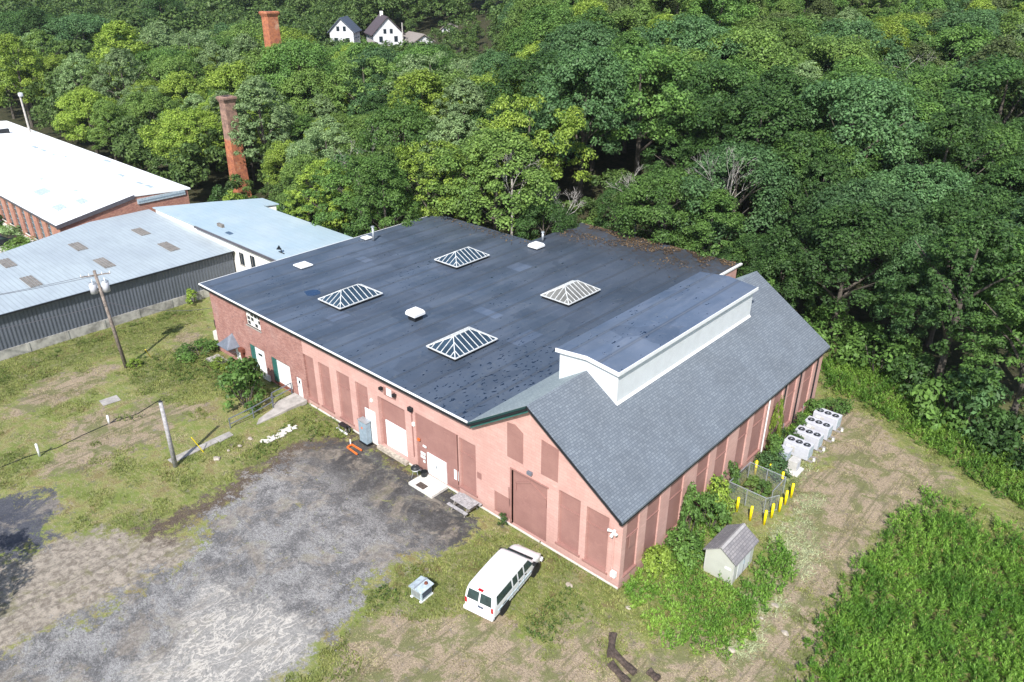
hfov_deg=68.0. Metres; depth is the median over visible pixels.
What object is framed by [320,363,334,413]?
bricked window
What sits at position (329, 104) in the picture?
elm tree
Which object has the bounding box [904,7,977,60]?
oak tree
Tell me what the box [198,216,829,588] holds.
mill building
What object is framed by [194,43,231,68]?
elm tree
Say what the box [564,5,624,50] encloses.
elm tree
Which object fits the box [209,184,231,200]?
bush
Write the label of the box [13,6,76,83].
ash tree
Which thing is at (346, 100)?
maple tree
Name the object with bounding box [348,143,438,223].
locust tree
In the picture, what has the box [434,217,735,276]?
leaf litter
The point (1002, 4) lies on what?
maple tree
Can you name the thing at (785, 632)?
rock
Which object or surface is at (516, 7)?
maple tree
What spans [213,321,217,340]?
loading step
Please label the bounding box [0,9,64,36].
maple tree
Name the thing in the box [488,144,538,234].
dead tree
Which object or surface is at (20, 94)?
street pole
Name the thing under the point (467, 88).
elm tree
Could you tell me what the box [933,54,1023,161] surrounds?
maple tree
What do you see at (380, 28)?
hillside house
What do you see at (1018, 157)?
oak tree
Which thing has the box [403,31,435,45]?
hillside house
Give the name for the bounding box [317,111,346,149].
ash tree
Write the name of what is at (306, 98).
oak tree
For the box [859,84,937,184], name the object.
ash tree
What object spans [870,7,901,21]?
elm tree
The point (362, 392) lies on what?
bricked window
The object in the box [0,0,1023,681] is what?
ground
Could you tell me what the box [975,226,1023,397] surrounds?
locust tree
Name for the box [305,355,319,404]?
bricked window
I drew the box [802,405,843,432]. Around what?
air conditioner
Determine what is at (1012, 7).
maple tree
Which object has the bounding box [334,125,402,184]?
dead tree
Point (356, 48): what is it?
maple tree
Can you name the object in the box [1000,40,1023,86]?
ash tree
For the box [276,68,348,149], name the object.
maple tree
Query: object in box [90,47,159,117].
elm tree
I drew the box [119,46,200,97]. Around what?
maple tree
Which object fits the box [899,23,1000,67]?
maple tree
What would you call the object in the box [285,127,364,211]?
locust tree
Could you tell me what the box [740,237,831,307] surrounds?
maple tree
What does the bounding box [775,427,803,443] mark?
shrub
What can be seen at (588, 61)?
maple tree
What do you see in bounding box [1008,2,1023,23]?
elm tree
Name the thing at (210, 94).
maple tree
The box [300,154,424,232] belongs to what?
locust tree
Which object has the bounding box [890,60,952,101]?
oak tree
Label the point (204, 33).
locust tree
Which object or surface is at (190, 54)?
ash tree
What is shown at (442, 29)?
hillside house
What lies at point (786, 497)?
bollard
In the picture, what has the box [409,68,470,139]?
maple tree
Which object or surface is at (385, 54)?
oak tree
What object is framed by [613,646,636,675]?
fallen log
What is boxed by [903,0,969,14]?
locust tree
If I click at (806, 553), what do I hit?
cut stalks
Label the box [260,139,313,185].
maple tree
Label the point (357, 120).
maple tree
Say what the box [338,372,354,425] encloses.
bricked window
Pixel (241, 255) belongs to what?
window
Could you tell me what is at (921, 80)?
maple tree
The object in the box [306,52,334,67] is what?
oak tree
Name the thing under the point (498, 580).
passenger van
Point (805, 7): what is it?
maple tree
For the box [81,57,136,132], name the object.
locust tree
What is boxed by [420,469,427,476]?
dark bin
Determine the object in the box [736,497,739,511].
bollard
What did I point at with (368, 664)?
dry grass
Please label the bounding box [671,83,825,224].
maple tree
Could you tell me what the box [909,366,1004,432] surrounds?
bush
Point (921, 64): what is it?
dead tree
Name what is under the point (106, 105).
ash tree
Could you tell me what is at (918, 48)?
elm tree
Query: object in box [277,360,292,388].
dock door
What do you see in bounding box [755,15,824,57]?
maple tree
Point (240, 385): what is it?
shrub
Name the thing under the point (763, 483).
shrub
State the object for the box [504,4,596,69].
maple tree
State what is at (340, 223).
bush
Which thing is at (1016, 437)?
bush
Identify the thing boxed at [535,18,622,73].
oak tree
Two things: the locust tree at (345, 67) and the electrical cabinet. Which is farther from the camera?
the locust tree at (345, 67)
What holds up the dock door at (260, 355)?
in the mill building at (597, 409)
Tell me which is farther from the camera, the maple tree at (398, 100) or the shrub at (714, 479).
the maple tree at (398, 100)
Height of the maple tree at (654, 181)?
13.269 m
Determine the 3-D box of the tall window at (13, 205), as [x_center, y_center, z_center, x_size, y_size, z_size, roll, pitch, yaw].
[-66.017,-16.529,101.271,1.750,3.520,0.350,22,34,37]
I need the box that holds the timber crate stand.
[336,422,350,434]
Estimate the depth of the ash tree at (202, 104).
127.14 m
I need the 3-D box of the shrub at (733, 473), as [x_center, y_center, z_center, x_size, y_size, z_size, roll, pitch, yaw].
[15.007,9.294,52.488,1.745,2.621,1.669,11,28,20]
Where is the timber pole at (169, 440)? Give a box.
[158,400,177,467]
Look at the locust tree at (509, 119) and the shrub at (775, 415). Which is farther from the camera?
the locust tree at (509, 119)
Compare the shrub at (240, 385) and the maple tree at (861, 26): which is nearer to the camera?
the shrub at (240, 385)
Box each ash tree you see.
[0,33,51,127]
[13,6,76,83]
[66,85,113,154]
[85,98,126,160]
[87,20,151,117]
[182,46,206,67]
[196,100,220,169]
[203,49,227,67]
[225,33,272,138]
[297,116,340,157]
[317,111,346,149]
[343,155,425,236]
[385,68,467,197]
[547,0,582,34]
[582,0,607,39]
[668,188,751,273]
[684,0,758,60]
[714,0,756,25]
[742,0,769,18]
[765,0,804,27]
[800,0,844,26]
[810,54,884,178]
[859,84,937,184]
[863,233,949,355]
[865,21,914,66]
[867,100,960,215]
[912,0,947,14]
[944,0,972,10]
[962,0,996,11]
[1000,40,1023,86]
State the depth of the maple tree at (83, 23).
181.83 m
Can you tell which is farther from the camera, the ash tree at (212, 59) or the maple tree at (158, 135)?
the ash tree at (212, 59)
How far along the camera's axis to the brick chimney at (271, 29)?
134.42 m
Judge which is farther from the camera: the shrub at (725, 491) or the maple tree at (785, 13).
the maple tree at (785, 13)
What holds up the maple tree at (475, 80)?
on the ground at (276, 564)
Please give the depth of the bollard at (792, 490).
51.86 m
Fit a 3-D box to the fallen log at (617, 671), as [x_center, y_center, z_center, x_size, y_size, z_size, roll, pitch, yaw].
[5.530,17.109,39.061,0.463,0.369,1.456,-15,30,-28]
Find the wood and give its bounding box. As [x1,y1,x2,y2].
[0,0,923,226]
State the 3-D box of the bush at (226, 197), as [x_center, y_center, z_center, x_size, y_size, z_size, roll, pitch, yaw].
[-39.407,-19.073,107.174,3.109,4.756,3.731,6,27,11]
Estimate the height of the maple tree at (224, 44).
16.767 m
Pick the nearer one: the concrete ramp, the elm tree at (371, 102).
the concrete ramp
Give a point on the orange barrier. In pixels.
(350, 449)
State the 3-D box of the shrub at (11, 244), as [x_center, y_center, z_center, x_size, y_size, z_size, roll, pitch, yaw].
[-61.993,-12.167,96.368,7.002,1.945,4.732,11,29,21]
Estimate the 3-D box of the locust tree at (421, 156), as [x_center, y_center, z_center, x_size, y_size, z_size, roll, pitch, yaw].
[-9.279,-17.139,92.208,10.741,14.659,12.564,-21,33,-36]
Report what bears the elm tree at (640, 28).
on the ground at (276, 564)
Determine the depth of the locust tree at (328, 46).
164.51 m
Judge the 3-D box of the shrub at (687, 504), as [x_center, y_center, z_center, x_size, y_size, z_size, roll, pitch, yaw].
[11.198,10.750,47.470,1.601,4.626,1.922,10,28,19]
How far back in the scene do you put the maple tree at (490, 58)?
118.03 m
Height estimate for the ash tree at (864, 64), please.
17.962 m
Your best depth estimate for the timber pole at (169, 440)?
54.00 m
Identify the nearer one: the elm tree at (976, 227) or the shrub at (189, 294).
the elm tree at (976, 227)
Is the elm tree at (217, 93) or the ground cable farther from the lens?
the elm tree at (217, 93)
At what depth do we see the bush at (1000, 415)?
55.96 m
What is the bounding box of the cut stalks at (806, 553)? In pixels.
[715,450,831,671]
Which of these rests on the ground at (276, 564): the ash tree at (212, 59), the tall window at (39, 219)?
the ash tree at (212, 59)
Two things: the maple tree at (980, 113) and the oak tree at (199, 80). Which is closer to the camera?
the maple tree at (980, 113)
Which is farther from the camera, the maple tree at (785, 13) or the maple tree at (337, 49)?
the maple tree at (337, 49)
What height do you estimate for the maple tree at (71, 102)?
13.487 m
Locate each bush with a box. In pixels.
[204,189,245,201]
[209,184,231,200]
[222,189,244,200]
[275,201,294,214]
[278,197,314,223]
[321,207,349,231]
[344,229,367,237]
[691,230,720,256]
[749,266,780,292]
[800,305,836,344]
[810,302,853,351]
[830,325,930,384]
[837,320,892,355]
[883,352,946,395]
[884,333,922,381]
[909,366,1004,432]
[946,365,1013,440]
[967,405,1023,455]
[972,413,1023,470]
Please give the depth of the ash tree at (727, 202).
76.41 m
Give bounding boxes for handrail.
[228,383,292,428]
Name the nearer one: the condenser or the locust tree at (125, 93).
the condenser
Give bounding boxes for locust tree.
[0,54,28,118]
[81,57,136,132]
[116,85,170,131]
[152,44,209,60]
[168,33,216,61]
[177,28,215,48]
[220,116,280,182]
[238,41,264,55]
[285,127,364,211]
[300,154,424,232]
[310,43,333,51]
[321,55,396,123]
[324,147,394,231]
[345,82,400,117]
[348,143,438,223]
[384,51,473,109]
[388,139,483,219]
[439,56,498,79]
[467,90,598,229]
[518,3,571,56]
[593,181,654,238]
[640,129,725,212]
[831,18,883,58]
[853,0,921,12]
[866,0,927,19]
[876,198,1023,347]
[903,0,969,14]
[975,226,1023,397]
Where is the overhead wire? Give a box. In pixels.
[0,275,208,328]
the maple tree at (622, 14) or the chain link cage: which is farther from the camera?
the maple tree at (622, 14)
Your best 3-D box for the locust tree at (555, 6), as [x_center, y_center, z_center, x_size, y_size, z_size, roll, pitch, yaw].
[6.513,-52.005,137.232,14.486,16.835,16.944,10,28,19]
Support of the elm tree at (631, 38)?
on the ground at (276, 564)
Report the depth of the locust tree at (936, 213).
67.19 m
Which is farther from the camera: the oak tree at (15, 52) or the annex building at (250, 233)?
the oak tree at (15, 52)
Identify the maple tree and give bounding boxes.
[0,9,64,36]
[32,52,86,98]
[42,12,123,54]
[51,88,126,153]
[111,89,189,164]
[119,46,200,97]
[134,0,191,32]
[136,53,209,113]
[148,119,196,162]
[154,70,209,116]
[193,35,242,57]
[197,87,233,104]
[198,22,240,41]
[202,60,270,159]
[243,43,319,102]
[251,109,322,152]
[255,37,345,115]
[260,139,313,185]
[275,153,336,223]
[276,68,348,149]
[303,85,361,114]
[325,42,348,60]
[326,39,392,96]
[328,111,416,198]
[332,41,364,112]
[384,43,459,99]
[389,85,442,132]
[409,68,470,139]
[410,42,457,72]
[419,127,559,230]
[449,70,533,182]
[463,90,556,210]
[468,48,515,79]
[497,0,562,51]
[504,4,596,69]
[513,197,578,240]
[514,40,549,77]
[523,42,642,206]
[556,0,623,40]
[556,47,649,170]
[593,6,678,46]
[600,0,685,29]
[609,164,729,249]
[616,45,739,165]
[620,0,722,48]
[633,174,713,245]
[645,58,767,160]
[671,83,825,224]
[673,141,805,255]
[684,54,771,135]
[696,25,808,115]
[716,232,789,287]
[721,25,785,77]
[725,0,761,19]
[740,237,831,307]
[743,0,810,14]
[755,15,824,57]
[758,200,919,343]
[759,10,802,33]
[760,77,843,147]
[761,71,934,186]
[768,0,851,17]
[775,66,935,166]
[777,33,899,84]
[795,16,912,80]
[834,0,894,21]
[855,11,944,56]
[896,64,1021,125]
[897,8,1002,64]
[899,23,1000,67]
[921,122,1023,196]
[924,96,1021,184]
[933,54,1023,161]
[946,6,1023,59]
[953,50,1019,109]
[959,0,1017,13]
[996,11,1023,36]
[997,0,1023,12]
[1006,0,1023,13]
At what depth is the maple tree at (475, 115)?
94.53 m
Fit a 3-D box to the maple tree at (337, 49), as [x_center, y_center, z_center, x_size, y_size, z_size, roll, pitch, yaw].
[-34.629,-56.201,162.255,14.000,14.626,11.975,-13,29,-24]
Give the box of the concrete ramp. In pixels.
[257,393,306,424]
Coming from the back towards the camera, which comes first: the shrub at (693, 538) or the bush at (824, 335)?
the bush at (824, 335)
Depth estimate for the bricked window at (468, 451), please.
50.94 m
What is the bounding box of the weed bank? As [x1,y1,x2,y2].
[819,350,1023,508]
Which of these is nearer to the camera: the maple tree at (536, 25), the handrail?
the handrail
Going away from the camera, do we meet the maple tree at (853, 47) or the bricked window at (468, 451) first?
the bricked window at (468, 451)
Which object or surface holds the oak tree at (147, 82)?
on the ground at (276, 564)
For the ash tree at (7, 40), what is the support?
on the ground at (276, 564)
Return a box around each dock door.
[255,347,266,372]
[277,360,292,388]
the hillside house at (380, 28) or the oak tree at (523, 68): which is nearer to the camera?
the oak tree at (523, 68)
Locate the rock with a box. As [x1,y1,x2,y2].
[781,630,788,635]
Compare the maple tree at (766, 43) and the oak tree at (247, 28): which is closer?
the maple tree at (766, 43)
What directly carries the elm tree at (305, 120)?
on the ground at (276, 564)
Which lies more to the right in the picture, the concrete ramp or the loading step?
the concrete ramp
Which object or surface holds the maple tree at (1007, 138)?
on the ground at (276, 564)
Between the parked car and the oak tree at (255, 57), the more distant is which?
the oak tree at (255, 57)
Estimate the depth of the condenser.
55.82 m
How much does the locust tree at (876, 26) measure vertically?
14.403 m
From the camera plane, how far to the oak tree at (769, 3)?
141.90 m
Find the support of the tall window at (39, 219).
in the long mill
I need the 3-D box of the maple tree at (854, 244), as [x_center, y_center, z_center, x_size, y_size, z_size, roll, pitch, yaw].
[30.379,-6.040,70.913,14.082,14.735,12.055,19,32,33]
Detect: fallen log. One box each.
[607,632,616,658]
[607,660,630,681]
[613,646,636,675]
[646,667,660,681]
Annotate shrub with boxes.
[0,224,24,235]
[0,236,35,250]
[126,358,142,368]
[173,337,219,362]
[185,288,196,303]
[207,356,233,371]
[221,365,260,397]
[497,512,507,525]
[641,542,679,583]
[663,523,705,572]
[677,481,705,535]
[688,491,731,534]
[702,474,737,524]
[710,474,725,496]
[723,460,741,492]
[743,474,760,495]
[754,449,792,483]
[754,479,772,496]
[762,432,784,461]
[766,395,784,450]
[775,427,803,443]
[790,411,806,426]
[804,398,831,416]
[816,395,854,415]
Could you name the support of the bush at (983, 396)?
on the ground at (276, 564)
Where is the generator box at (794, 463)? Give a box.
[783,455,803,476]
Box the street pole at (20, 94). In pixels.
[18,92,30,131]
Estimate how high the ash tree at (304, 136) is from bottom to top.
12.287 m
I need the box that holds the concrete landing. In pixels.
[408,474,447,498]
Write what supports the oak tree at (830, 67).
on the ground at (276, 564)
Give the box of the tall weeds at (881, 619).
[795,494,1023,681]
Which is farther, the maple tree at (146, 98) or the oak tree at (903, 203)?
the maple tree at (146, 98)
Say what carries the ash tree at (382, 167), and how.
on the ground at (276, 564)
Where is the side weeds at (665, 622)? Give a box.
[621,404,943,663]
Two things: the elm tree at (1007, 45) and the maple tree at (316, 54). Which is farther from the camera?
the maple tree at (316, 54)
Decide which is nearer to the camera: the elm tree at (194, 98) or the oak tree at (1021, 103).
the oak tree at (1021, 103)
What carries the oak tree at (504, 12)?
on the ground at (276, 564)
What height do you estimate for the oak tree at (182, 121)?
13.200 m
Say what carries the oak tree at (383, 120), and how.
on the ground at (276, 564)
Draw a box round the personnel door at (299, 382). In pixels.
[297,377,303,397]
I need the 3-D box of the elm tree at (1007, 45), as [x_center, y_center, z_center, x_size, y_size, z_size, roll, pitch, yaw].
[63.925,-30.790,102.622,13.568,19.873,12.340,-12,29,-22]
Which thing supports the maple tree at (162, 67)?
on the ground at (276, 564)
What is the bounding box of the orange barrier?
[347,439,361,454]
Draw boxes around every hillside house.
[327,16,361,42]
[364,11,405,45]
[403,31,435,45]
[440,23,457,31]
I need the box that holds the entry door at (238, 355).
[236,348,241,359]
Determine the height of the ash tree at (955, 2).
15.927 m
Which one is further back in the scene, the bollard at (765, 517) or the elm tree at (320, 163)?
the elm tree at (320, 163)
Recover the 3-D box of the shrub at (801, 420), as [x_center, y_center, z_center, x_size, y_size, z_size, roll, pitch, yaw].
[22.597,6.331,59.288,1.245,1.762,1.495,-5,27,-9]
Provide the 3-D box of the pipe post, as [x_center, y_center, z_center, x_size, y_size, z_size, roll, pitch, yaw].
[-35.070,8.068,56.114,0.168,1.150,0.168,22,34,37]
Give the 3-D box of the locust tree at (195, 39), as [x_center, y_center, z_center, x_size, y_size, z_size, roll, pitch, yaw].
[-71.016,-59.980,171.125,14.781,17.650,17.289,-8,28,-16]
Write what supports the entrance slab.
on the ground at (276, 564)
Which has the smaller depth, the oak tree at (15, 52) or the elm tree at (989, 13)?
the elm tree at (989, 13)
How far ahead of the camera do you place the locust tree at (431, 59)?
120.85 m
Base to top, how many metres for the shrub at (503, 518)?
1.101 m
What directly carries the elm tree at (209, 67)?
on the ground at (276, 564)
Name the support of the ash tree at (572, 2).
on the ground at (276, 564)
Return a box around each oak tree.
[0,46,55,111]
[119,79,183,118]
[137,107,224,186]
[178,77,218,111]
[215,47,306,112]
[219,20,262,60]
[246,26,319,53]
[283,85,328,125]
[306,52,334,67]
[337,46,421,109]
[352,101,445,221]
[473,49,620,182]
[498,0,563,41]
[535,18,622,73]
[564,43,721,180]
[632,12,757,141]
[724,14,817,58]
[740,130,880,236]
[758,0,848,16]
[782,45,836,76]
[787,177,942,318]
[821,162,1016,257]
[862,66,935,129]
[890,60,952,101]
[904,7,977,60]
[911,183,1023,284]
[950,117,1023,174]
[968,146,1023,217]
[990,86,1023,137]
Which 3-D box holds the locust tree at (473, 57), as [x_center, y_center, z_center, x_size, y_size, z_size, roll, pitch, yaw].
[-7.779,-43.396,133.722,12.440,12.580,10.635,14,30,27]
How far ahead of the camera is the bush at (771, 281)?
71.93 m
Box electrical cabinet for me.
[357,416,372,446]
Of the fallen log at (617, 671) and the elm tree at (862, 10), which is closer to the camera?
the fallen log at (617, 671)
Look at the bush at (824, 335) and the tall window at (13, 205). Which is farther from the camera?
the tall window at (13, 205)
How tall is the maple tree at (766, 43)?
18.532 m
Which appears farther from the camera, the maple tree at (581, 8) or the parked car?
the maple tree at (581, 8)
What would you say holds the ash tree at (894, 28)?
on the ground at (276, 564)
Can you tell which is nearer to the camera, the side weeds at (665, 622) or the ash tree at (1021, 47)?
the side weeds at (665, 622)
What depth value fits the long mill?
102.10 m
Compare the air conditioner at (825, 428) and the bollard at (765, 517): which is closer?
the bollard at (765, 517)
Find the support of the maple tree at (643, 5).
on the ground at (276, 564)
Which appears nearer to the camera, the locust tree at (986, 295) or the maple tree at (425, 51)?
the locust tree at (986, 295)
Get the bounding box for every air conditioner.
[783,424,825,452]
[783,435,815,462]
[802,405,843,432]
[803,415,834,442]
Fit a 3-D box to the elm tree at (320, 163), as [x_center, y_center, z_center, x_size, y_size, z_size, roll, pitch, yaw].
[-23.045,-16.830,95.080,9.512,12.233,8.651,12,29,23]
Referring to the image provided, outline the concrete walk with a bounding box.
[168,432,232,462]
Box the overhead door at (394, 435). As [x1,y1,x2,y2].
[382,417,407,456]
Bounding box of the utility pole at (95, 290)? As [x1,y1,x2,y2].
[80,270,127,367]
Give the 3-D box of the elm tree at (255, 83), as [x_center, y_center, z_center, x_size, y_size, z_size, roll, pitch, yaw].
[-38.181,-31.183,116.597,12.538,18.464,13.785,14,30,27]
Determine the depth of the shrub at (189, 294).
80.88 m
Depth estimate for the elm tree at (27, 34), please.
171.97 m
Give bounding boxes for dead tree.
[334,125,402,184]
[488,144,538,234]
[535,188,583,227]
[606,163,668,236]
[685,146,758,243]
[895,54,953,85]
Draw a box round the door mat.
[416,482,427,488]
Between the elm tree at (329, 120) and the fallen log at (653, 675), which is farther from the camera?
the elm tree at (329, 120)
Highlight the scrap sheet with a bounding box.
[99,395,120,405]
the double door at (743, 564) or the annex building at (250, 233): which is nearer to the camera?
the double door at (743, 564)
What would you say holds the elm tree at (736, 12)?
on the ground at (276, 564)
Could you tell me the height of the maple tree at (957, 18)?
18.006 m
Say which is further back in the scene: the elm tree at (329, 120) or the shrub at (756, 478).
the elm tree at (329, 120)
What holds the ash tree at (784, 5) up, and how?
on the ground at (276, 564)
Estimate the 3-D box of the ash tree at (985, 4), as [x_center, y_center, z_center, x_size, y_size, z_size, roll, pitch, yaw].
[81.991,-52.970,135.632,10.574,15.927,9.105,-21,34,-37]
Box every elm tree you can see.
[17,28,67,111]
[21,31,61,73]
[52,52,111,99]
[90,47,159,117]
[124,20,178,51]
[130,27,178,78]
[178,93,206,160]
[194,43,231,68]
[194,90,253,148]
[199,64,217,92]
[227,75,301,191]
[252,95,292,166]
[282,158,357,226]
[287,113,324,151]
[298,93,338,139]
[298,114,354,201]
[347,91,393,151]
[414,111,513,220]
[415,77,495,176]
[519,65,579,154]
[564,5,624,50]
[589,29,664,152]
[618,26,667,124]
[643,12,695,47]
[671,15,726,86]
[718,64,829,210]
[722,6,749,25]
[766,152,858,289]
[776,60,825,137]
[821,0,859,23]
[827,6,865,27]
[853,0,905,19]
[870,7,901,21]
[877,103,1009,220]
[879,19,931,64]
[883,209,1023,394]
[890,41,945,72]
[938,9,1003,60]
[954,285,1023,439]
[955,160,1023,280]
[962,35,1023,168]
[969,196,1023,363]
[1006,23,1023,41]
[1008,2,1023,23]
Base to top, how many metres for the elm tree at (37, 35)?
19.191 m
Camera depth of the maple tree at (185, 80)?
134.38 m
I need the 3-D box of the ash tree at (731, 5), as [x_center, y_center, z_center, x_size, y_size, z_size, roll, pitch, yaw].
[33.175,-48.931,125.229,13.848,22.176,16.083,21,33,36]
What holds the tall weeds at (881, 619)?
on the ground at (276, 564)
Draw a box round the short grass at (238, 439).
[0,301,1023,681]
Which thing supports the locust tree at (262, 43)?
on the ground at (276, 564)
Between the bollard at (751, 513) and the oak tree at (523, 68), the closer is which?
the bollard at (751, 513)
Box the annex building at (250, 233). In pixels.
[152,198,352,271]
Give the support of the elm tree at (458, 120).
on the ground at (276, 564)
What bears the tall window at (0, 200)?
in the long mill
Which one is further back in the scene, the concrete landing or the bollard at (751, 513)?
the concrete landing
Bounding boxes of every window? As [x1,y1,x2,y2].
[0,200,6,221]
[5,200,14,226]
[13,205,22,230]
[21,209,30,235]
[30,214,38,239]
[39,219,44,237]
[239,252,245,266]
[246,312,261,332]
[250,255,255,267]
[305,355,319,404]
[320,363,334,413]
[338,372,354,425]
[357,382,370,426]
[458,438,477,497]
[555,491,580,557]
[582,507,609,574]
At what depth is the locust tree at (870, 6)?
151.97 m
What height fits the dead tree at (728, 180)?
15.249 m
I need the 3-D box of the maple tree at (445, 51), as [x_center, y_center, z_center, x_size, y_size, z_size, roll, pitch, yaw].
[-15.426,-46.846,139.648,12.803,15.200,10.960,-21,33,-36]
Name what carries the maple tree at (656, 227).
on the ground at (276, 564)
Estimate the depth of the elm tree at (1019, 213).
64.82 m
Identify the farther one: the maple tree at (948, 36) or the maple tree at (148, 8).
the maple tree at (148, 8)
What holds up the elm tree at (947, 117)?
on the ground at (276, 564)
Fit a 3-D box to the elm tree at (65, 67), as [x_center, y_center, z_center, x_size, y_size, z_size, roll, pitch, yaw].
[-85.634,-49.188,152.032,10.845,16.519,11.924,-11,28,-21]
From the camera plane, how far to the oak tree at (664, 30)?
107.77 m
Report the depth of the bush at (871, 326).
69.59 m
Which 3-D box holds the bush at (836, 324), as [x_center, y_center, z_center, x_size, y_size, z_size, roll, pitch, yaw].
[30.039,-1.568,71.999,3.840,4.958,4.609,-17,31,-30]
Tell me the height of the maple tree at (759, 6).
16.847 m
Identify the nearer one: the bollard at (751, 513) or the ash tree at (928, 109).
the bollard at (751, 513)
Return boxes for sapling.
[215,356,265,413]
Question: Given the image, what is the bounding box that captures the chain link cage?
[728,462,786,513]
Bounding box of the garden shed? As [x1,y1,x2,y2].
[703,523,758,584]
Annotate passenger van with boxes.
[463,544,542,621]
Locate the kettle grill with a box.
[411,464,419,477]
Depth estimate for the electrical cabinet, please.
57.38 m
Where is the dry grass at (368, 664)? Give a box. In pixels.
[0,302,1023,681]
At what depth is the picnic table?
50.60 m
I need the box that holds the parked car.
[0,233,18,244]
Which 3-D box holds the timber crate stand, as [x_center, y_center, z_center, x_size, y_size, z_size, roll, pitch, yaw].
[-13.114,6.773,59.402,1.437,0.634,0.580,22,34,37]
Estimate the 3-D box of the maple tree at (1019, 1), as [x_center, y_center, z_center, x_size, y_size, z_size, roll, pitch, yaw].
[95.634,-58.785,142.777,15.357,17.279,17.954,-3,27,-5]
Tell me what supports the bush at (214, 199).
on the ground at (276, 564)
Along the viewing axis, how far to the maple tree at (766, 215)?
78.09 m
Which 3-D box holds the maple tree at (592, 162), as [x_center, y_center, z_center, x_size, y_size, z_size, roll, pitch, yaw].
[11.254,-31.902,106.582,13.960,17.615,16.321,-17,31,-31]
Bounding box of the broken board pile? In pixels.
[260,424,296,442]
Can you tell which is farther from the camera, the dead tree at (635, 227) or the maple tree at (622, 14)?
the maple tree at (622, 14)
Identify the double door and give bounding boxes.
[427,452,447,483]
[736,551,750,578]
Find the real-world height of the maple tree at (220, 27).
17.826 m
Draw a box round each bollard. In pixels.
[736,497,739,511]
[749,506,753,520]
[754,460,757,474]
[763,510,767,524]
[770,503,774,517]
[778,497,782,511]
[784,490,788,504]
[790,483,794,497]
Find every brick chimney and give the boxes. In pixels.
[216,95,251,196]
[259,11,280,51]
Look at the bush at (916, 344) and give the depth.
65.94 m
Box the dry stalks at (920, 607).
[811,506,1023,681]
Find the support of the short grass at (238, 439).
on the ground at (276, 564)
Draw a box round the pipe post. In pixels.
[35,443,40,456]
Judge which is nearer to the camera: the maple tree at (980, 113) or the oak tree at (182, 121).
the maple tree at (980, 113)
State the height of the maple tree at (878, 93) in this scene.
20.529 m
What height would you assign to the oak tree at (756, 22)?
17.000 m
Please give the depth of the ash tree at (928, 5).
132.70 m
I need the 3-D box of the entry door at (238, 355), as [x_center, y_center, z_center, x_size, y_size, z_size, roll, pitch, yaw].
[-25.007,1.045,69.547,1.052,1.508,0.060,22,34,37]
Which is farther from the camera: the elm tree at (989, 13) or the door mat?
the elm tree at (989, 13)
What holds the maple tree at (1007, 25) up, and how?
on the ground at (276, 564)
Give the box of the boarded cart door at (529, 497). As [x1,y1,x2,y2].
[510,467,548,540]
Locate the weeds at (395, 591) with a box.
[0,309,592,642]
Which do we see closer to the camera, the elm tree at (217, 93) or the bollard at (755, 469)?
the bollard at (755, 469)
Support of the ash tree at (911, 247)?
on the ground at (276, 564)
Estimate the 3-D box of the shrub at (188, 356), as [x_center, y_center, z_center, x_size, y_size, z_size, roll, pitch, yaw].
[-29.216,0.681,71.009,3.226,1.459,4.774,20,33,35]
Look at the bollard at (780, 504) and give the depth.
50.50 m
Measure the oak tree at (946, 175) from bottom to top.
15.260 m
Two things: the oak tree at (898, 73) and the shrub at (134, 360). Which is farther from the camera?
the oak tree at (898, 73)
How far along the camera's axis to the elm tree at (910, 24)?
118.33 m
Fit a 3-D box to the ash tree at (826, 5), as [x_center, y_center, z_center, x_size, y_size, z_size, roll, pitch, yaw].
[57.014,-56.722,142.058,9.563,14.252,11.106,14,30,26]
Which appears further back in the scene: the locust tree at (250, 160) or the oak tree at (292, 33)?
the oak tree at (292, 33)
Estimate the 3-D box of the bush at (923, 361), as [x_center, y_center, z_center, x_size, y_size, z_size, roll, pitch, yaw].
[34.382,2.748,64.098,4.647,4.271,4.860,-7,27,-14]
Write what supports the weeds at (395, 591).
on the ground at (276, 564)
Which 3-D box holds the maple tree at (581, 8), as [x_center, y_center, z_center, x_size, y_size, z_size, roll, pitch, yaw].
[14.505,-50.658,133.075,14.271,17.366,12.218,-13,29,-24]
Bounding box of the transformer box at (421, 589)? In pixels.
[408,576,433,603]
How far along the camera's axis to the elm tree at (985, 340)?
55.08 m
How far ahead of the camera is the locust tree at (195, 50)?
156.89 m
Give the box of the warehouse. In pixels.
[0,209,235,360]
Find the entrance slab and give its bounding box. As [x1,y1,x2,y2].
[205,354,228,363]
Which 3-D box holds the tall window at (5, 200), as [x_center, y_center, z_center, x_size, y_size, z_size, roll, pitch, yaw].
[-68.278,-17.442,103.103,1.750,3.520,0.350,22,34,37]
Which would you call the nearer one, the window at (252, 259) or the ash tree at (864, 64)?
the window at (252, 259)
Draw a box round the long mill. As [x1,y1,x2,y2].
[0,121,189,241]
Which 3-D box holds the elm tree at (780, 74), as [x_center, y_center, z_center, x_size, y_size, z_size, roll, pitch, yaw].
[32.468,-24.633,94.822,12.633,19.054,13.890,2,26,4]
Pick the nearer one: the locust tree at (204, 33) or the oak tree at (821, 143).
the oak tree at (821, 143)
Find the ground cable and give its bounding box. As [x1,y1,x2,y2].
[0,400,158,467]
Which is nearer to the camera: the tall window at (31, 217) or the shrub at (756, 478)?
the shrub at (756, 478)
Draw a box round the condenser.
[779,445,792,460]
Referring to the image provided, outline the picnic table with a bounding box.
[447,492,481,517]
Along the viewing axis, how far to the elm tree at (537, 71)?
107.65 m
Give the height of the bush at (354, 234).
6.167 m

